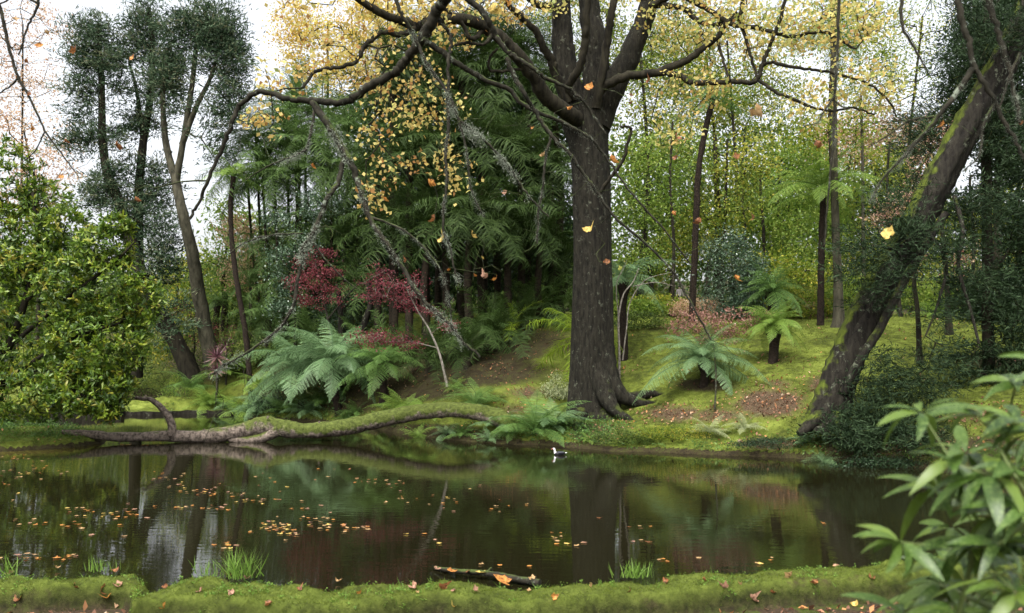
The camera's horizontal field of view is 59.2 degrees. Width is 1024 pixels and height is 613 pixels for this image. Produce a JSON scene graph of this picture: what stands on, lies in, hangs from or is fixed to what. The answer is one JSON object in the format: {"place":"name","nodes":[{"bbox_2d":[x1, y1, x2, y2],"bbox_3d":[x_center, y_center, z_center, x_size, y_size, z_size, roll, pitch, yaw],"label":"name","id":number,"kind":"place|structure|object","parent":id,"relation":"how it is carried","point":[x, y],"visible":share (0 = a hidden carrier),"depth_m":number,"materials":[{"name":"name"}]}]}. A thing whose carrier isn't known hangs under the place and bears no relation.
{"place":"outdoors","nodes":[
{"label":"outdoors","id":0,"kind":"place"},
{"bbox_2d":[0,0,133,200],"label":"overhanging branch","id":1,"kind":"object","parent":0,"point":[73,50],"visible":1,"depth_m":9.13,"materials":[{"name":"brown plant"}]},
{"bbox_2d":[115,0,740,448],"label":"overhanging branch","id":2,"kind":"object","parent":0,"point":[415,48],"visible":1,"depth_m":11.74,"materials":[{"name":"brown plant"}]},
{"bbox_2d":[0,399,1023,592],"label":"water","id":3,"kind":"structure","parent":0,"point":[730,515],"depth_m":14.80,"materials":[{"name":"liquid"}]},
{"bbox_2d":[0,281,1023,471],"bbox_3d":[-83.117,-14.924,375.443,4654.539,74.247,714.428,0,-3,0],"label":"ground","id":4,"kind":"structure","parent":0,"point":[421,388],"depth_m":27.92,"materials":[{"name":"plant"}]},
{"bbox_2d":[0,0,77,363],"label":"deciduous tree","id":5,"kind":"object","parent":4,"relation":"on","point":[21,90],"visible":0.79,"depth_m":50.64,"materials":[{"name":"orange plant"}]},
{"bbox_2d":[0,97,90,381],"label":"deciduous tree","id":6,"kind":"object","parent":4,"relation":"on","point":[27,152],"visible":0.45,"depth_m":47.06,"materials":[{"name":"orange plant"}]},
{"bbox_2d":[0,132,167,426],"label":"evergreen shrub","id":7,"kind":"object","parent":4,"relation":"on","point":[61,371],"visible":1,"depth_m":23.97,"materials":[{"name":"green plant"}]},
{"bbox_2d":[40,5,205,383],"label":"cedar tree","id":8,"kind":"object","parent":4,"relation":"on","point":[172,333],"visible":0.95,"depth_m":40.12,"materials":[{"name":"green plant"}]},
{"bbox_2d":[95,0,198,377],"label":"cedar tree","id":9,"kind":"object","parent":4,"relation":"on","point":[133,36],"visible":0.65,"depth_m":41.24,"materials":[{"name":"green plant"}]},
{"bbox_2d":[112,237,223,382],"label":"deciduous tree","id":10,"kind":"object","parent":4,"relation":"on","point":[179,286],"visible":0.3,"depth_m":49.90,"materials":[{"name":"green plant"}]},
{"bbox_2d":[125,0,269,377],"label":"cedar tree","id":11,"kind":"object","parent":4,"relation":"on","point":[219,33],"visible":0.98,"depth_m":38.98,"materials":[{"name":"green plant"}]},
{"bbox_2d":[178,191,263,346],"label":"deciduous tree","id":12,"kind":"object","parent":4,"relation":"on","point":[226,248],"visible":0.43,"depth_m":46.92,"materials":[{"name":"green plant"}]},
{"bbox_2d":[197,143,273,403],"bbox_3d":[-11.754,-1.337,37.989,3.092,10.858,3.054,0,-3,0],"label":"tree fern","id":13,"kind":"object","parent":4,"relation":"on","point":[232,179],"visible":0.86,"depth_m":38.06,"materials":[{"name":"green plant"}]},
{"bbox_2d":[205,207,273,338],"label":"deciduous tree","id":14,"kind":"object","parent":4,"relation":"on","point":[241,236],"visible":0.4,"depth_m":43.95,"materials":[{"name":"green plant"}]},
{"bbox_2d":[203,119,314,349],"bbox_3d":[-11.089,-2.883,40.090,4.922,10.230,5.009,0,-3,0],"label":"tree fern","id":15,"kind":"object","parent":4,"relation":"on","point":[244,154],"visible":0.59,"depth_m":39.74,"materials":[{"name":"green plant"}]},
{"bbox_2d":[228,295,300,364],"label":"palm tree","id":16,"kind":"object","parent":4,"relation":"on","point":[262,321],"visible":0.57,"depth_m":39.24,"materials":[{"name":"green plant"}]},
{"bbox_2d":[222,208,313,350],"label":"palm tree","id":17,"kind":"object","parent":4,"relation":"on","point":[271,239],"visible":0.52,"depth_m":40.25,"materials":[{"name":"green plant"}]},
{"bbox_2d":[215,142,324,349],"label":"palm tree","id":18,"kind":"object","parent":4,"relation":"on","point":[272,198],"visible":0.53,"depth_m":39.39,"materials":[{"name":"green plant"}]},
{"bbox_2d":[232,256,326,352],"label":"palm tree","id":19,"kind":"object","parent":4,"relation":"on","point":[272,290],"visible":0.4,"depth_m":39.02,"materials":[{"name":"green plant"}]},
{"bbox_2d":[237,68,338,328],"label":"tree fern","id":20,"kind":"object","parent":4,"relation":"on","point":[275,105],"visible":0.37,"depth_m":40.98,"materials":[{"name":"green plant"}]},
{"bbox_2d":[61,395,517,442],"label":"fallen tree","id":21,"kind":"object","parent":4,"relation":"on","point":[263,429],"visible":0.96,"depth_m":26.04,"materials":[{"name":"wood"}]},
{"bbox_2d":[242,127,348,348],"bbox_3d":[-9.265,-2.870,39.620,4.799,9.675,4.477,0,-3,0],"label":"tree fern","id":22,"kind":"object","parent":4,"relation":"on","point":[301,167],"visible":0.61,"depth_m":39.27,"materials":[{"name":"green plant"}]},
{"bbox_2d":[230,331,364,418],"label":"tree fern","id":23,"kind":"object","parent":4,"relation":"on","point":[278,366],"visible":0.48,"depth_m":33.71,"materials":[{"name":"green plant"}]},
{"bbox_2d":[251,181,356,359],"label":"deciduous tree","id":24,"kind":"object","parent":4,"relation":"on","point":[307,206],"visible":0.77,"depth_m":38.16,"materials":[{"name":"green plant"}]},
{"bbox_2d":[249,108,361,316],"bbox_3d":[-9.181,-3.714,40.076,4.920,10.665,4.419,0,-3,0],"label":"tree fern","id":25,"kind":"object","parent":4,"relation":"on","point":[302,138],"visible":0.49,"depth_m":39.62,"materials":[{"name":"green plant"}]},
{"bbox_2d":[264,198,359,336],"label":"palm tree","id":26,"kind":"object","parent":4,"relation":"on","point":[325,235],"visible":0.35,"depth_m":39.73,"materials":[{"name":"green plant"}]},
{"bbox_2d":[255,199,374,332],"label":"deciduous tree","id":27,"kind":"object","parent":4,"relation":"on","point":[327,278],"visible":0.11,"depth_m":45.44,"materials":[{"name":"green plant"}]},
{"bbox_2d":[281,246,357,339],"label":"maple tree","id":28,"kind":"object","parent":4,"relation":"on","point":[310,276],"visible":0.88,"depth_m":35.76,"materials":[{"name":"red plant"}]},
{"bbox_2d":[267,74,379,326],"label":"tree fern","id":29,"kind":"object","parent":4,"relation":"on","point":[323,106],"visible":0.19,"depth_m":41.55,"materials":[{"name":"green plant"}]},
{"bbox_2d":[280,122,374,335],"bbox_3d":[-8.063,-3.199,39.822,4.463,9.413,4.012,-1,-3,23],"label":"tree fern","id":30,"kind":"object","parent":4,"relation":"on","point":[312,176],"visible":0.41,"depth_m":39.32,"materials":[{"name":"green plant"}]},
{"bbox_2d":[256,317,401,416],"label":"tree fern","id":31,"kind":"object","parent":4,"relation":"on","point":[331,352],"visible":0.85,"depth_m":32.65,"materials":[{"name":"green plant"}]},
{"bbox_2d":[257,0,418,256],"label":"deciduous tree","id":32,"kind":"object","parent":4,"relation":"on","point":[329,23],"visible":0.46,"depth_m":50.25,"materials":[{"name":"yellow plant"}]},
{"bbox_2d":[284,88,396,303],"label":"tree fern","id":33,"kind":"object","parent":4,"relation":"on","point":[350,123],"visible":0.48,"depth_m":41.16,"materials":[{"name":"green plant"}]},
{"bbox_2d":[308,277,400,338],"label":"bush","id":34,"kind":"object","parent":4,"relation":"on","point":[332,321],"visible":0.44,"depth_m":38.23,"materials":[{"name":"green plant"}]},
{"bbox_2d":[320,258,404,325],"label":"palm tree","id":35,"kind":"object","parent":4,"relation":"on","point":[354,292],"visible":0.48,"depth_m":38.62,"materials":[{"name":"green plant"}]},
{"bbox_2d":[313,134,425,345],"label":"palm tree","id":36,"kind":"object","parent":4,"relation":"on","point":[376,190],"visible":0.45,"depth_m":36.50,"materials":[{"name":"green plant"}]},
{"bbox_2d":[332,340,424,406],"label":"tree fern","id":37,"kind":"object","parent":4,"relation":"on","point":[382,372],"visible":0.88,"depth_m":31.73,"materials":[{"name":"green plant"}]},
{"bbox_2d":[316,11,470,332],"bbox_3d":[-4.687,-4.921,36.121,5.985,13.536,5.509,-2,-4,39],"label":"palm tree","id":38,"kind":"object","parent":4,"relation":"on","point":[395,57],"visible":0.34,"depth_m":36.03,"materials":[{"name":"green plant"}]},
{"bbox_2d":[332,188,458,346],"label":"palm tree","id":39,"kind":"object","parent":4,"relation":"on","point":[395,315],"visible":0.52,"depth_m":34.74,"materials":[{"name":"green plant"}]},
{"bbox_2d":[325,83,476,312],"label":"deciduous tree","id":40,"kind":"object","parent":4,"relation":"on","point":[386,262],"visible":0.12,"depth_m":45.50,"materials":[{"name":"green plant"}]},
{"bbox_2d":[342,258,467,386],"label":"maple tree","id":41,"kind":"object","parent":4,"relation":"on","point":[371,335],"visible":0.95,"depth_m":28.76,"materials":[{"name":"red plant"}]},
{"bbox_2d":[346,99,473,360],"bbox_3d":[-3.886,-2.966,34.982,5.156,10.310,6.279,0,-3,0],"label":"tree fern","id":42,"kind":"object","parent":4,"relation":"on","point":[408,314],"visible":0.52,"depth_m":34.44,"materials":[{"name":"green plant"}]},
{"bbox_2d":[369,319,472,380],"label":"young palm","id":43,"kind":"object","parent":4,"relation":"on","point":[430,369],"visible":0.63,"depth_m":32.22,"materials":[{"name":"green plant"}]},
{"bbox_2d":[357,5,486,334],"bbox_3d":[-3.694,-5.295,37.300,5.708,13.080,6.404,0,-3,0],"label":"palm tree","id":44,"kind":"object","parent":4,"relation":"on","point":[428,52],"visible":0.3,"depth_m":36.88,"materials":[{"name":"green plant"}]},
{"bbox_2d":[343,165,510,363],"bbox_3d":[-3.067,-1.625,33.736,6.263,7.668,5.002,0,-3,0],"label":"palm tree","id":45,"kind":"object","parent":4,"relation":"on","point":[425,264],"visible":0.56,"depth_m":33.47,"materials":[{"name":"green plant"}]},
{"bbox_2d":[365,96,509,347],"bbox_3d":[-2.763,-2.948,34.561,5.713,9.186,5.149,0,-3,0],"label":"palm tree","id":46,"kind":"object","parent":4,"relation":"on","point":[447,263],"visible":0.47,"depth_m":34.12,"materials":[{"name":"green plant"}]},
{"bbox_2d":[382,70,517,312],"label":"deciduous tree","id":47,"kind":"object","parent":4,"relation":"on","point":[490,283],"visible":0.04,"depth_m":46.50,"materials":[{"name":"green plant"}]},
{"bbox_2d":[404,303,505,382],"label":"young palm","id":48,"kind":"object","parent":4,"relation":"on","point":[467,340],"visible":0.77,"depth_m":30.95,"materials":[{"name":"green plant"}]},
{"bbox_2d":[388,15,534,321],"bbox_3d":[-2.043,-5.201,36.689,5.992,12.522,5.883,0,-3,0],"label":"palm tree","id":49,"kind":"object","parent":4,"relation":"on","point":[460,296],"visible":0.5,"depth_m":36.41,"materials":[{"name":"green plant"}]},
{"bbox_2d":[387,168,536,338],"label":"palm tree","id":50,"kind":"object","parent":4,"relation":"on","point":[469,207],"visible":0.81,"depth_m":32.63,"materials":[{"name":"green plant"}]},
{"bbox_2d":[419,89,554,336],"bbox_3d":[-0.876,-3.359,34.609,5.302,9.241,4.899,0,-3,0],"label":"palm tree","id":51,"kind":"object","parent":4,"relation":"on","point":[481,280],"visible":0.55,"depth_m":34.34,"materials":[{"name":"green plant"}]},
{"bbox_2d":[443,303,531,368],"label":"young palm","id":52,"kind":"object","parent":4,"relation":"on","point":[485,328],"visible":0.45,"depth_m":31.79,"materials":[{"name":"green plant"}]},
{"bbox_2d":[431,9,548,309],"bbox_3d":[-0.444,-6.033,37.785,5.976,13.454,5.714,-3,-4,44],"label":"palm tree","id":53,"kind":"object","parent":4,"relation":"on","point":[497,281],"visible":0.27,"depth_m":37.51,"materials":[{"name":"green plant"}]},
{"bbox_2d":[428,283,556,360],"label":"young palm","id":54,"kind":"object","parent":4,"relation":"on","point":[494,316],"visible":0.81,"depth_m":31.76,"materials":[{"name":"green plant"}]},
{"bbox_2d":[0,107,1015,338],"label":"distant woods","id":55,"kind":"object","parent":4,"relation":"on","point":[682,276],"visible":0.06,"depth_m":66.84,"materials":[{"name":"plant"}]},
{"bbox_2d":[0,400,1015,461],"bbox_3d":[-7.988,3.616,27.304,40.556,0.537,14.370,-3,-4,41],"label":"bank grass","id":56,"kind":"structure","parent":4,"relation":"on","point":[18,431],"depth_m":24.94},
{"bbox_2d":[0,396,1016,462],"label":"undergrowth","id":57,"kind":"object","parent":4,"relation":"on","point":[580,430],"visible":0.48,"depth_m":25.38,"materials":[{"name":"plant"}]},
{"bbox_2d":[451,175,572,338],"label":"palm tree","id":58,"kind":"object","parent":4,"relation":"on","point":[507,264],"visible":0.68,"depth_m":33.03,"materials":[{"name":"green plant"}]},
{"bbox_2d":[0,313,1023,457],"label":"leaf litter","id":59,"kind":"object","parent":4,"relation":"on","point":[787,406],"visible":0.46,"depth_m":25.26,"materials":[{"name":"plant"}]},
{"bbox_2d":[456,108,569,326],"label":"palm tree","id":60,"kind":"object","parent":4,"relation":"on","point":[520,277],"visible":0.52,"depth_m":34.75,"materials":[{"name":"green plant"}]},
{"bbox_2d":[464,66,572,290],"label":"deciduous tree","id":61,"kind":"object","parent":4,"relation":"on","point":[568,221],"visible":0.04,"depth_m":45.58,"materials":[{"name":"green plant"}]},
{"bbox_2d":[474,273,572,339],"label":"young palm","id":62,"kind":"object","parent":4,"relation":"on","point":[527,331],"visible":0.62,"depth_m":33.37,"materials":[{"name":"green plant"}]},
{"bbox_2d":[466,45,582,313],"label":"palm tree","id":63,"kind":"object","parent":4,"relation":"on","point":[531,95],"visible":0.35,"depth_m":36.40,"materials":[{"name":"green plant"}]},
{"bbox_2d":[473,10,579,130],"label":"palm tree","id":64,"kind":"object","parent":4,"relation":"on","point":[526,51],"visible":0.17,"depth_m":38.52,"materials":[{"name":"green plant"}]},
{"bbox_2d":[487,194,572,327],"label":"palm tree","id":65,"kind":"object","parent":4,"relation":"on","point":[538,271],"visible":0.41,"depth_m":34.15,"materials":[{"name":"green plant"}]},
{"bbox_2d":[493,274,572,333],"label":"young palm","id":66,"kind":"object","parent":4,"relation":"on","point":[547,304],"visible":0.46,"depth_m":34.59,"materials":[{"name":"green plant"}]},
{"bbox_2d":[484,390,591,445],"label":"fern","id":67,"kind":"object","parent":4,"relation":"on","point":[535,416],"visible":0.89,"depth_m":25.53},
{"bbox_2d":[482,133,615,317],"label":"palm tree","id":68,"kind":"object","parent":4,"relation":"on","point":[565,177],"visible":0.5,"depth_m":35.20,"materials":[{"name":"green plant"}]},
{"bbox_2d":[525,235,572,316],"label":"palm tree","id":69,"kind":"object","parent":4,"relation":"on","point":[564,265],"visible":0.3,"depth_m":36.01,"materials":[{"name":"green plant"}]},
{"bbox_2d":[237,0,915,430],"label":"deciduous tree","id":70,"kind":"object","parent":4,"relation":"on","point":[597,386],"visible":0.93,"depth_m":26.80,"materials":[{"name":"brown plant"}]},
{"bbox_2d":[529,0,665,101],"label":"deciduous tree","id":71,"kind":"object","parent":4,"relation":"on","point":[616,34],"visible":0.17,"depth_m":46.20,"materials":[{"name":"yellow plant"}]},
{"bbox_2d":[612,257,683,360],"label":"tree fern","id":72,"kind":"object","parent":4,"relation":"on","point":[623,284],"visible":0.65,"depth_m":30.38,"materials":[{"name":"green plant"}]},
{"bbox_2d":[610,116,722,293],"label":"deciduous tree","id":73,"kind":"object","parent":4,"relation":"on","point":[649,168],"visible":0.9,"depth_m":38.05,"materials":[{"name":"green plant"}]},
{"bbox_2d":[612,215,728,314],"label":"deciduous tree","id":74,"kind":"object","parent":4,"relation":"on","point":[669,275],"visible":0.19,"depth_m":42.92,"materials":[{"name":"green plant"}]},
{"bbox_2d":[608,0,736,298],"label":"deciduous tree","id":75,"kind":"object","parent":4,"relation":"on","point":[649,57],"visible":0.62,"depth_m":42.43,"materials":[{"name":"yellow plant"}]},
{"bbox_2d":[632,323,771,404],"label":"tree fern","id":76,"kind":"object","parent":4,"relation":"on","point":[700,356],"visible":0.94,"depth_m":26.42,"materials":[{"name":"green plant"}]},
{"bbox_2d":[679,75,758,321],"bbox_3d":[7.635,-4.001,34.095,3.102,9.331,2.959,-2,-3,33],"label":"tree fern","id":77,"kind":"object","parent":4,"relation":"on","point":[695,233],"visible":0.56,"depth_m":34.19,"materials":[{"name":"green plant"}]},
{"bbox_2d":[658,299,780,409],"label":"maple tree","id":78,"kind":"object","parent":4,"relation":"on","point":[713,321],"visible":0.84,"depth_m":27.22,"materials":[{"name":"brown plant"}]},
{"bbox_2d":[643,101,800,312],"bbox_3d":[9.093,-4.192,39.286,6.847,9.579,4.585,0,-3,0],"label":"deciduous tree","id":79,"kind":"object","parent":4,"relation":"on","point":[724,218],"visible":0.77,"depth_m":39.04,"materials":[{"name":"green plant"}]},
{"bbox_2d":[625,11,822,313],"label":"deciduous tree","id":80,"kind":"object","parent":4,"relation":"on","point":[727,123],"visible":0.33,"depth_m":50.13,"materials":[{"name":"yellow plant"}]},
{"bbox_2d":[687,217,779,318],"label":"bush","id":81,"kind":"object","parent":4,"relation":"on","point":[743,244],"visible":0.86,"depth_m":34.25,"materials":[{"name":"green plant"}]},
{"bbox_2d":[654,0,820,308],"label":"deciduous tree","id":82,"kind":"object","parent":4,"relation":"on","point":[729,68],"visible":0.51,"depth_m":44.45,"materials":[{"name":"yellow plant"}]},
{"bbox_2d":[732,298,808,363],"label":"tree fern","id":83,"kind":"object","parent":4,"relation":"on","point":[774,328],"visible":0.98,"depth_m":26.95,"materials":[{"name":"green plant"}]},
{"bbox_2d":[731,262,810,317],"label":"tree fern","id":84,"kind":"object","parent":4,"relation":"on","point":[773,295],"visible":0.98,"depth_m":32.83,"materials":[{"name":"green plant"}]},
{"bbox_2d":[710,132,852,267],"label":"deciduous tree","id":85,"kind":"object","parent":4,"relation":"on","point":[778,177],"visible":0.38,"depth_m":42.69,"materials":[{"name":"green plant"}]},
{"bbox_2d":[729,243,866,308],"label":"deciduous tree","id":86,"kind":"object","parent":4,"relation":"on","point":[800,276],"visible":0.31,"depth_m":38.66,"materials":[{"name":"green plant"}]},
{"bbox_2d":[733,190,875,286],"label":"deciduous tree","id":87,"kind":"object","parent":4,"relation":"on","point":[805,240],"visible":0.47,"depth_m":40.76,"materials":[{"name":"green plant"}]},
{"bbox_2d":[758,284,852,319],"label":"bush","id":88,"kind":"object","parent":4,"relation":"on","point":[808,294],"visible":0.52,"depth_m":33.17,"materials":[{"name":"green plant"}]},
{"bbox_2d":[756,136,884,325],"bbox_3d":[10.692,-2.417,31.209,4.403,6.351,4.089,-2,-3,29],"label":"tree fern","id":89,"kind":"object","parent":4,"relation":"on","point":[822,188],"visible":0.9,"depth_m":31.08,"materials":[{"name":"green plant"}]},
{"bbox_2d":[751,0,919,313],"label":"deciduous tree","id":90,"kind":"object","parent":4,"relation":"on","point":[865,52],"visible":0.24,"depth_m":50.32,"materials":[{"name":"yellow plant"}]},
{"bbox_2d":[770,0,905,327],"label":"tree","id":91,"kind":"object","parent":4,"relation":"on","point":[838,318],"visible":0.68,"depth_m":30.44,"materials":[{"name":"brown plant"}]},
{"bbox_2d":[795,97,935,297],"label":"deciduous tree","id":92,"kind":"object","parent":4,"relation":"on","point":[865,142],"visible":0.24,"depth_m":46.16,"materials":[{"name":"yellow plant"}]},
{"bbox_2d":[837,82,901,276],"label":"tree","id":93,"kind":"object","parent":4,"relation":"on","point":[860,124],"visible":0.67,"depth_m":38.35,"materials":[{"name":"green plant"}]},
{"bbox_2d":[808,454,930,468],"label":"weed clump","id":94,"kind":"object","parent":4,"relation":"on","point":[885,460],"visible":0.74,"depth_m":20.30,"materials":[{"name":"green plant"}]},
{"bbox_2d":[814,139,940,280],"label":"deciduous tree","id":95,"kind":"object","parent":4,"relation":"on","point":[878,160],"visible":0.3,"depth_m":40.11,"materials":[{"name":"green plant"}]},
{"bbox_2d":[819,0,958,313],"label":"deciduous tree","id":96,"kind":"object","parent":4,"relation":"on","point":[921,37],"visible":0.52,"depth_m":44.57,"materials":[{"name":"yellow plant"}]},
{"bbox_2d":[789,0,1023,459],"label":"leaning cedar","id":97,"kind":"object","parent":4,"relation":"on","point":[832,413],"visible":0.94,"depth_m":21.88,"materials":[{"name":"green plant"}]},
{"bbox_2d":[908,0,1023,386],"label":"cedar tree","id":98,"kind":"object","parent":4,"relation":"on","point":[990,348],"visible":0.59,"depth_m":24.08,"materials":[{"name":"green plant"}]},
{"bbox_2d":[926,0,1023,267],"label":"deciduous tree","id":99,"kind":"object","parent":4,"relation":"on","point":[996,170],"visible":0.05,"depth_m":34.20,"materials":[{"name":"green plant"}]},
{"bbox_2d":[0,555,1023,612],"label":"bank","id":100,"kind":"structure","parent":0,"point":[620,604],"depth_m":8.78,"materials":[{"name":"plant"}]},
{"bbox_2d":[0,555,938,612],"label":"bank weeds","id":101,"kind":"object","parent":100,"relation":"on","point":[390,588],"visible":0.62,"depth_m":8.83,"materials":[{"name":"green plant"}]},
{"bbox_2d":[0,556,1022,612],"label":"moss blades","id":102,"kind":"object","parent":100,"relation":"on","point":[518,592],"visible":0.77,"depth_m":8.81,"materials":[{"name":"plant"}]},
{"bbox_2d":[842,351,1023,612],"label":"laurel shrub","id":103,"kind":"object","parent":100,"relation":"on","point":[979,492],"visible":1,"depth_m":2.67,"materials":[{"name":"plant"}]},
{"bbox_2d":[0,0,1023,282],"label":"sky","id":104,"kind":"structure","parent":0,"point":[255,16],"materials":[{"name":"white"}]},
{"bbox_2d":[733,0,914,245],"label":"overhanging branch","id":105,"kind":"object","parent":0,"point":[757,111],"visible":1,"depth_m":6.08,"materials":[{"name":"brown plant"}]},
{"bbox_2d":[851,0,1023,238],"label":"overhanging branch","id":106,"kind":"object","parent":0,"point":[886,233],"visible":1,"depth_m":6.07,"materials":[{"name":"brown plant"}]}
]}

